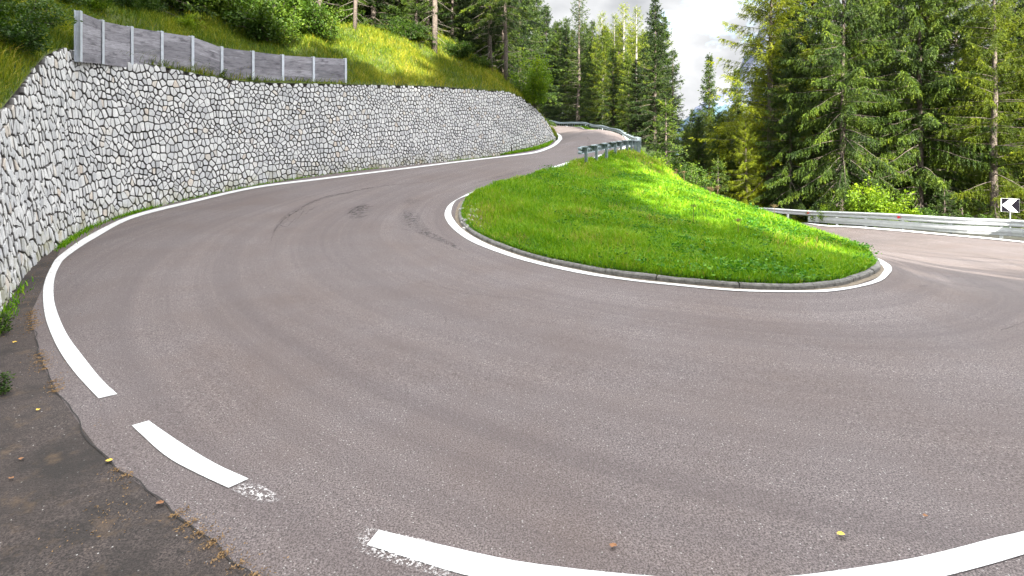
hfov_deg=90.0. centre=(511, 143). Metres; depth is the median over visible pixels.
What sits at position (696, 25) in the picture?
sky
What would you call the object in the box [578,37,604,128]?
spruce tree
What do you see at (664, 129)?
young spruce
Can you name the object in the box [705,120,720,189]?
spruce tree
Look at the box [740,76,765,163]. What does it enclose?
spruce tree
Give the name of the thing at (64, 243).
wall foot weeds
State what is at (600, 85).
spruce tree
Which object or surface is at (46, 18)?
bush
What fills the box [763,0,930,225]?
spruce tree
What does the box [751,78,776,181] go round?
spruce tree
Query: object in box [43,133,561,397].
edge line
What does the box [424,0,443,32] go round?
spruce tree
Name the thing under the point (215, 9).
spruce tree
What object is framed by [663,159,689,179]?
bush
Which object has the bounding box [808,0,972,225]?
spruce tree
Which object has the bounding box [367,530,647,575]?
edge line
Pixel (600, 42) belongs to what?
spruce tree
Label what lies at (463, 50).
bush
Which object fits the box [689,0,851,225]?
larch tree
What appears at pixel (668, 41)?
spruce tree
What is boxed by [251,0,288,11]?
bush
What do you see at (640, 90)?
spruce tree
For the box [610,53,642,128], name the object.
spruce tree
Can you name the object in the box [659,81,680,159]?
spruce tree
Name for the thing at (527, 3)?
spruce tree
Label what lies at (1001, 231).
guardrail
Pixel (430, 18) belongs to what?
spruce tree
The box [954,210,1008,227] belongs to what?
bush
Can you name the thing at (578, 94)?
spruce tree
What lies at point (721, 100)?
mountain
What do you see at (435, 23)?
larch tree
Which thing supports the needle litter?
on the road
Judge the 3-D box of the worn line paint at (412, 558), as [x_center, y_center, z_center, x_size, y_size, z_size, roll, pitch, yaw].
[-0.506,1.995,2.509,0.678,0.001,0.177,0,0,17]
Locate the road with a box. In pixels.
[31,125,1023,575]
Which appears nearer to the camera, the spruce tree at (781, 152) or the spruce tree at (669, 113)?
the spruce tree at (781, 152)
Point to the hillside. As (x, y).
(114, 19)
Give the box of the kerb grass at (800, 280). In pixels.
[461,189,879,283]
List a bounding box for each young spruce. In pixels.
[645,93,695,184]
[708,156,736,200]
[753,175,770,207]
[926,179,963,216]
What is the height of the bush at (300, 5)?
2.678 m
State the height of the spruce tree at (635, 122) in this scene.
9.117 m
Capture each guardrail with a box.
[549,120,640,161]
[761,208,1023,238]
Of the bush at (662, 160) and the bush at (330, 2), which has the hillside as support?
the bush at (330, 2)
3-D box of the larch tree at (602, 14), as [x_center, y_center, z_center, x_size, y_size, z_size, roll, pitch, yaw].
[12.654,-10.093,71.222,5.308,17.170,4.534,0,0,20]
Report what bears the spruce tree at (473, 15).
on the hillside
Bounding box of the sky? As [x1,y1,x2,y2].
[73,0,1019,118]
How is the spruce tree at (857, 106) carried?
on the ground at (1005, 237)
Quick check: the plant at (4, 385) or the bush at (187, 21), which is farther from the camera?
the bush at (187, 21)
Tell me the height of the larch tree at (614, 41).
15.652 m
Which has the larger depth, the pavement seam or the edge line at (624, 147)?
the edge line at (624, 147)
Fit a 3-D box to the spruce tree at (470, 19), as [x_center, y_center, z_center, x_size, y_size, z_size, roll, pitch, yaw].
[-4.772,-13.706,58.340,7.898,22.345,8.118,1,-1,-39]
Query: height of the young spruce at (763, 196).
5.669 m
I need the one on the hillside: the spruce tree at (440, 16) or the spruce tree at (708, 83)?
the spruce tree at (440, 16)
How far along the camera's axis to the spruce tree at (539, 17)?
110.53 m
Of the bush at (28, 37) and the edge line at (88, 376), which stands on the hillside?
the bush at (28, 37)
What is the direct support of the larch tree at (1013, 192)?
on the ground at (1005, 237)
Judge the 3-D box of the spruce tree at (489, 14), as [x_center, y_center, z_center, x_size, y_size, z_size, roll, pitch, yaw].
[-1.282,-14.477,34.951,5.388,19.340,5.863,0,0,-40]
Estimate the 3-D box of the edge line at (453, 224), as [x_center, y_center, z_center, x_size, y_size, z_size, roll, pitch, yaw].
[1.899,1.601,12.617,6.864,1.271,12.163,0,0,-30]
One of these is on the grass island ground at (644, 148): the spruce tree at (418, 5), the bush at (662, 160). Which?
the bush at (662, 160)
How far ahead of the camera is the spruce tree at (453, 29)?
40.98 m
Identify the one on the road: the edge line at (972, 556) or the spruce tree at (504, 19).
the edge line at (972, 556)
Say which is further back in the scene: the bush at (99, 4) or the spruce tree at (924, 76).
the spruce tree at (924, 76)
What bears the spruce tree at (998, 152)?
on the ground at (1005, 237)
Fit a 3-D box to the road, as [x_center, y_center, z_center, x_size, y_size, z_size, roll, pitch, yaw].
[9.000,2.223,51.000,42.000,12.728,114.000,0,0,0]
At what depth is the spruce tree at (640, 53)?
80.44 m
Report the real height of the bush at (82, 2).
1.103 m
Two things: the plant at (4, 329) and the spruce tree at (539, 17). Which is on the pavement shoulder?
the plant at (4, 329)
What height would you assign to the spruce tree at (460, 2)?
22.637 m
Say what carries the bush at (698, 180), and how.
on the grass island ground at (644, 148)
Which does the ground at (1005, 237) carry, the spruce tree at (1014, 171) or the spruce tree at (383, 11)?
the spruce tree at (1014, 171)
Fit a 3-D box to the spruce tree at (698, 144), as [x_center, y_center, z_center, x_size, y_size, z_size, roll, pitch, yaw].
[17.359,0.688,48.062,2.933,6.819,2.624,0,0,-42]
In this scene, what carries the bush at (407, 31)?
on the hillside
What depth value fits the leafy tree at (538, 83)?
33.30 m
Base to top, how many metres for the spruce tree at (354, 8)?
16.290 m
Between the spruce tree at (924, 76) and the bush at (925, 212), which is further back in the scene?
the spruce tree at (924, 76)
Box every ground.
[466,143,855,281]
[502,137,1023,283]
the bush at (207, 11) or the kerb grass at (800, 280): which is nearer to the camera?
the kerb grass at (800, 280)
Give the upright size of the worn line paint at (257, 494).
0.001 m
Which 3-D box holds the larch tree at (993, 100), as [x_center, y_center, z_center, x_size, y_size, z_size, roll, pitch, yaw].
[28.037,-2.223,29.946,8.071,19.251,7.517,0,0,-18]
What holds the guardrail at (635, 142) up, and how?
on the ground at (1005, 237)
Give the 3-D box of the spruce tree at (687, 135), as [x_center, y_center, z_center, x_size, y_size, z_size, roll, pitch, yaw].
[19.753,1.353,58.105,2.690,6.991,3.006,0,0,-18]
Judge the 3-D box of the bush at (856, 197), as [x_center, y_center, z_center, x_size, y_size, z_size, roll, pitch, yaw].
[20.268,3.314,29.127,3.061,2.954,2.817,0,0,7]
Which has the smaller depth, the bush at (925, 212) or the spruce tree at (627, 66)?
the bush at (925, 212)
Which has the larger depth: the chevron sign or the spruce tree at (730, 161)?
the spruce tree at (730, 161)
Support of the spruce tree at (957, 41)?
on the ground at (1005, 237)
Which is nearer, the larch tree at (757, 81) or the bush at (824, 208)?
the bush at (824, 208)
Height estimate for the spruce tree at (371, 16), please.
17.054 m
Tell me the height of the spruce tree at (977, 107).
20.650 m
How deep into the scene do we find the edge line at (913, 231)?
24.08 m
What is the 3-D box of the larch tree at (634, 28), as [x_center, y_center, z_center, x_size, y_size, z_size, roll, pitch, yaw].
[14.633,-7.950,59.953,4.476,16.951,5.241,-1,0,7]
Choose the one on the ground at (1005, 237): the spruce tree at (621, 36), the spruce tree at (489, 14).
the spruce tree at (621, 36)
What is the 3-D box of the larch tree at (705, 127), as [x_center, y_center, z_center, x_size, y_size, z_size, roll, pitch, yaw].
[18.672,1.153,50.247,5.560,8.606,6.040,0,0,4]
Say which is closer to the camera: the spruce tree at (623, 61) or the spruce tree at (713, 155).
the spruce tree at (713, 155)
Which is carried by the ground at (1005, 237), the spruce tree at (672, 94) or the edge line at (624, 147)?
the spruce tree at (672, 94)
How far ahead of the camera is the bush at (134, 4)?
19.09 m
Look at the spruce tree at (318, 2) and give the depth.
29.76 m
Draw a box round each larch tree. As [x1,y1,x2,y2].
[420,0,450,53]
[584,10,622,129]
[594,13,626,124]
[608,2,637,111]
[619,6,651,129]
[676,112,714,183]
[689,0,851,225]
[695,105,765,206]
[723,110,770,205]
[729,0,862,223]
[915,0,1023,228]
[980,16,1023,228]
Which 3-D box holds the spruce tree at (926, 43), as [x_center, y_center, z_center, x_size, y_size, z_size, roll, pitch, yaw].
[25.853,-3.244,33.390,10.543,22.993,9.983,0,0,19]
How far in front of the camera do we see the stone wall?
15.94 m
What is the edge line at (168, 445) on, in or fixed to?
on the road
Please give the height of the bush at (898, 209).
2.560 m
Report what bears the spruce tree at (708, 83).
on the ground at (1005, 237)
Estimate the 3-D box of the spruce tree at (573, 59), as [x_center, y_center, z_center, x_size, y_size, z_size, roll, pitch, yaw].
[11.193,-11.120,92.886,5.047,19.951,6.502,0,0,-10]
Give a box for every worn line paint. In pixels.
[240,486,273,499]
[363,534,457,567]
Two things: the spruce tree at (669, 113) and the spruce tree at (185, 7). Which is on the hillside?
the spruce tree at (185, 7)
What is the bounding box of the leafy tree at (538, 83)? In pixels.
[506,50,558,108]
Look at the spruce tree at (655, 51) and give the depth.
46.78 m
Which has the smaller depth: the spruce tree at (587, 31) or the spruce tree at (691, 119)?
the spruce tree at (691, 119)
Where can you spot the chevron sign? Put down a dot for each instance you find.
(1009, 205)
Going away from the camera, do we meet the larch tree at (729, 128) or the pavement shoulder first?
the pavement shoulder
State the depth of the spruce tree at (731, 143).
49.73 m
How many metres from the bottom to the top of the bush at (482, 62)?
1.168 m
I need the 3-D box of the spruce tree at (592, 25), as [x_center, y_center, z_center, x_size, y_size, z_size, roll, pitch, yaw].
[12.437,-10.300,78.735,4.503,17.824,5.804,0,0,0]
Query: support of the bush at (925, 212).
on the ground at (1005, 237)
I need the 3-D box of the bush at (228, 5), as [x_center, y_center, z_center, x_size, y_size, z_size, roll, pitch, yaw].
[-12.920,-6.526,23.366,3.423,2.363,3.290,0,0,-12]
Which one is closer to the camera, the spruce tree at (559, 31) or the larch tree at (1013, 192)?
the larch tree at (1013, 192)
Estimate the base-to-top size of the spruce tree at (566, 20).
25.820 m
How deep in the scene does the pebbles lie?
12.10 m
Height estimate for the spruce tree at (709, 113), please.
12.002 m
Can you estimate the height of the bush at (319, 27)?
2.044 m
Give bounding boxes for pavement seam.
[30,312,257,575]
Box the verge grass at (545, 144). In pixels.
[500,125,629,154]
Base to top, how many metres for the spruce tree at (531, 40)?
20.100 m
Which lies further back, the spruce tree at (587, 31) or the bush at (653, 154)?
the spruce tree at (587, 31)
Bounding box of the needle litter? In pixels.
[3,221,288,575]
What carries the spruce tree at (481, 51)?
on the hillside
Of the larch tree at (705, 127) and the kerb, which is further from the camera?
the larch tree at (705, 127)
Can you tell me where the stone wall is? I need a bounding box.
[0,48,555,310]
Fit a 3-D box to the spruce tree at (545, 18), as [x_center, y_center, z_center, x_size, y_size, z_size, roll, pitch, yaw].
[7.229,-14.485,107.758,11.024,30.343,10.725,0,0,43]
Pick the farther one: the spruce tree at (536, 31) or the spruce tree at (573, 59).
the spruce tree at (573, 59)
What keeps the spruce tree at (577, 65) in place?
on the ground at (1005, 237)
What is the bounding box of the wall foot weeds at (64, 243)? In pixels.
[0,140,555,333]
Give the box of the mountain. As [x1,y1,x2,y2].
[676,0,1000,154]
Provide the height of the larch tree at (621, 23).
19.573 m
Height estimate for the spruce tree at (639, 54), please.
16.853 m
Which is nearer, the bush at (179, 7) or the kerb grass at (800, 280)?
the kerb grass at (800, 280)
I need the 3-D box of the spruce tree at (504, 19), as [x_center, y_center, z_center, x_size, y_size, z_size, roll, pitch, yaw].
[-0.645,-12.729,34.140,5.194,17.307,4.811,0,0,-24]
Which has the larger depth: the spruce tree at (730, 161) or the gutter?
the spruce tree at (730, 161)
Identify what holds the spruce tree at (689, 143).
on the ground at (1005, 237)
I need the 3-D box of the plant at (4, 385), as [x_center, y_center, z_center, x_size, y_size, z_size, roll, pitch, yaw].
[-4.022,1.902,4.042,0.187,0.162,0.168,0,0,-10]
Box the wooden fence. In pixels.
[74,10,346,84]
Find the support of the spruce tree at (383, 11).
on the hillside
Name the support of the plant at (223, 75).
on the stone wall
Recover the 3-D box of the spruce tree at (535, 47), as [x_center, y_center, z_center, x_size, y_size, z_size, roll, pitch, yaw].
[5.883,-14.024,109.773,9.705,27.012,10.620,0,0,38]
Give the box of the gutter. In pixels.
[455,199,883,289]
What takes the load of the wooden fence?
on the stone wall
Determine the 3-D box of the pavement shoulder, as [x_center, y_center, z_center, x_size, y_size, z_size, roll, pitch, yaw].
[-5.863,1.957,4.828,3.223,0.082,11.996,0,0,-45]
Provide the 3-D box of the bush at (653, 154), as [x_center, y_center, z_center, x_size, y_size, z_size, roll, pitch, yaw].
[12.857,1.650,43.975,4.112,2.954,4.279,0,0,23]
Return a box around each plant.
[0,312,15,334]
[0,371,16,395]
[219,69,226,78]
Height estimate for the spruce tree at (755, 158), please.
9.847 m
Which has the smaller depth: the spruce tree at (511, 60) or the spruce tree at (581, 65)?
the spruce tree at (511, 60)
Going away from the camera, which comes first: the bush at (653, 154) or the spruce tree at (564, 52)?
the bush at (653, 154)
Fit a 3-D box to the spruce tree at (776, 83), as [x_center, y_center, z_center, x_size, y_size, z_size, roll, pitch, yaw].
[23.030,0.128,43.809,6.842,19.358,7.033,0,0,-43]
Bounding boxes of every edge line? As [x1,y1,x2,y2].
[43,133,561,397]
[132,421,247,487]
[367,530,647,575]
[445,193,891,291]
[554,126,629,166]
[794,531,1023,575]
[808,223,1023,241]
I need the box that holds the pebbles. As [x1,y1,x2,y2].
[458,203,483,229]
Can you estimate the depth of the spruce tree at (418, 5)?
33.87 m
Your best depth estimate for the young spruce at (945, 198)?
29.39 m
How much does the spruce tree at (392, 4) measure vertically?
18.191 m
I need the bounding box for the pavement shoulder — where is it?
[0,244,249,575]
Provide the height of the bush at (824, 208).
1.477 m
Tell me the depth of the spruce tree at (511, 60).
40.28 m
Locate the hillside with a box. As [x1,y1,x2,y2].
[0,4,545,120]
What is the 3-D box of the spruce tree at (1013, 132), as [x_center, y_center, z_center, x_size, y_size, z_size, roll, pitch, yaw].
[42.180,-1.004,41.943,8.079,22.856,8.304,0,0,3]
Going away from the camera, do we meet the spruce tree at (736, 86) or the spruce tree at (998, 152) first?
the spruce tree at (998, 152)
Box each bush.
[0,0,83,31]
[0,1,52,56]
[54,0,88,7]
[82,0,114,11]
[110,0,168,16]
[157,0,214,11]
[170,14,205,29]
[186,0,263,25]
[220,0,304,44]
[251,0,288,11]
[258,0,327,31]
[284,0,338,10]
[284,0,346,40]
[325,0,367,23]
[384,15,429,40]
[443,39,475,57]
[466,53,494,68]
[596,116,623,129]
[646,149,683,168]
[654,154,681,168]
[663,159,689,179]
[679,161,718,189]
[810,203,846,225]
[837,176,905,226]
[849,184,927,227]
[913,204,953,224]
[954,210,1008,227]
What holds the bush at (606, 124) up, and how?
on the ground at (1005, 237)
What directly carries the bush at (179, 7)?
on the hillside
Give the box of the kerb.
[458,196,880,289]
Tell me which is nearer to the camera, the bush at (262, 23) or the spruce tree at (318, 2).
the bush at (262, 23)
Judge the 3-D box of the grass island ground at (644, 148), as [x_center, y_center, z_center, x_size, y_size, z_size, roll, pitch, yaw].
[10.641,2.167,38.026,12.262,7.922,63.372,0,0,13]
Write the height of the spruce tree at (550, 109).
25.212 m
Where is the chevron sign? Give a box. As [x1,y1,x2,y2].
[1001,198,1019,227]
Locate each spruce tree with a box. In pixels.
[143,0,261,7]
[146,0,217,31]
[190,0,235,25]
[315,0,337,6]
[325,0,411,29]
[335,0,413,22]
[337,0,369,29]
[338,0,397,22]
[386,0,443,46]
[392,0,461,86]
[403,0,447,86]
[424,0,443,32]
[431,0,480,44]
[439,0,483,53]
[453,0,527,70]
[456,0,478,43]
[456,0,538,89]
[463,0,542,80]
[467,4,498,54]
[473,1,539,106]
[508,0,564,125]
[511,2,542,80]
[522,0,549,66]
[527,0,551,60]
[529,19,544,112]
[533,5,556,125]
[540,19,570,125]
[541,21,569,123]
[547,24,580,125]
[550,17,572,109]
[553,0,589,125]
[560,28,581,125]
[564,31,585,125]
[565,23,588,110]
[572,26,590,126]
[577,19,599,124]
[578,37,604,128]
[579,35,601,124]
[585,25,620,128]
[597,46,622,133]
[606,23,625,111]
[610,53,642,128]
[610,54,643,133]
[621,58,652,142]
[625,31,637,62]
[626,0,690,169]
[630,65,651,144]
[632,34,649,105]
[634,31,650,142]
[637,54,661,145]
[648,14,685,156]
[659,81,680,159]
[661,46,691,160]
[677,125,693,168]
[679,124,696,172]
[685,115,709,178]
[687,109,696,131]
[693,52,721,135]
[703,111,734,195]
[704,109,712,184]
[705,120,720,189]
[723,115,743,195]
[724,68,744,122]
[724,109,751,198]
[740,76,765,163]
[748,27,837,220]
[749,41,817,220]
[749,126,760,204]
[751,0,890,222]
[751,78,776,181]
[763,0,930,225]
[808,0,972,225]
[808,12,916,225]
[839,0,1021,226]
[887,0,1023,217]
[906,6,953,206]
[943,0,1023,219]
[949,18,1017,208]
[974,40,1023,213]
[974,43,1023,215]
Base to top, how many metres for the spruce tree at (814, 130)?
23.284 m
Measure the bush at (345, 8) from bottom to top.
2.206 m
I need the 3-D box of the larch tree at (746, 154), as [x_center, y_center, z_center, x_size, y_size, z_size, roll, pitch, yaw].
[17.488,2.023,38.136,3.664,9.472,3.999,0,0,27]
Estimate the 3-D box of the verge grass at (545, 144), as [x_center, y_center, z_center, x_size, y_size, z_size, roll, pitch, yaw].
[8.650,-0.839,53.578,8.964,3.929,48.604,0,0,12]
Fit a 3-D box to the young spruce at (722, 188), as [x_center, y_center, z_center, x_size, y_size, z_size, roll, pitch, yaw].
[15.286,3.767,37.816,2.971,6.162,3.815,1,1,6]
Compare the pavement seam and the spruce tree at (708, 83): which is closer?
the pavement seam

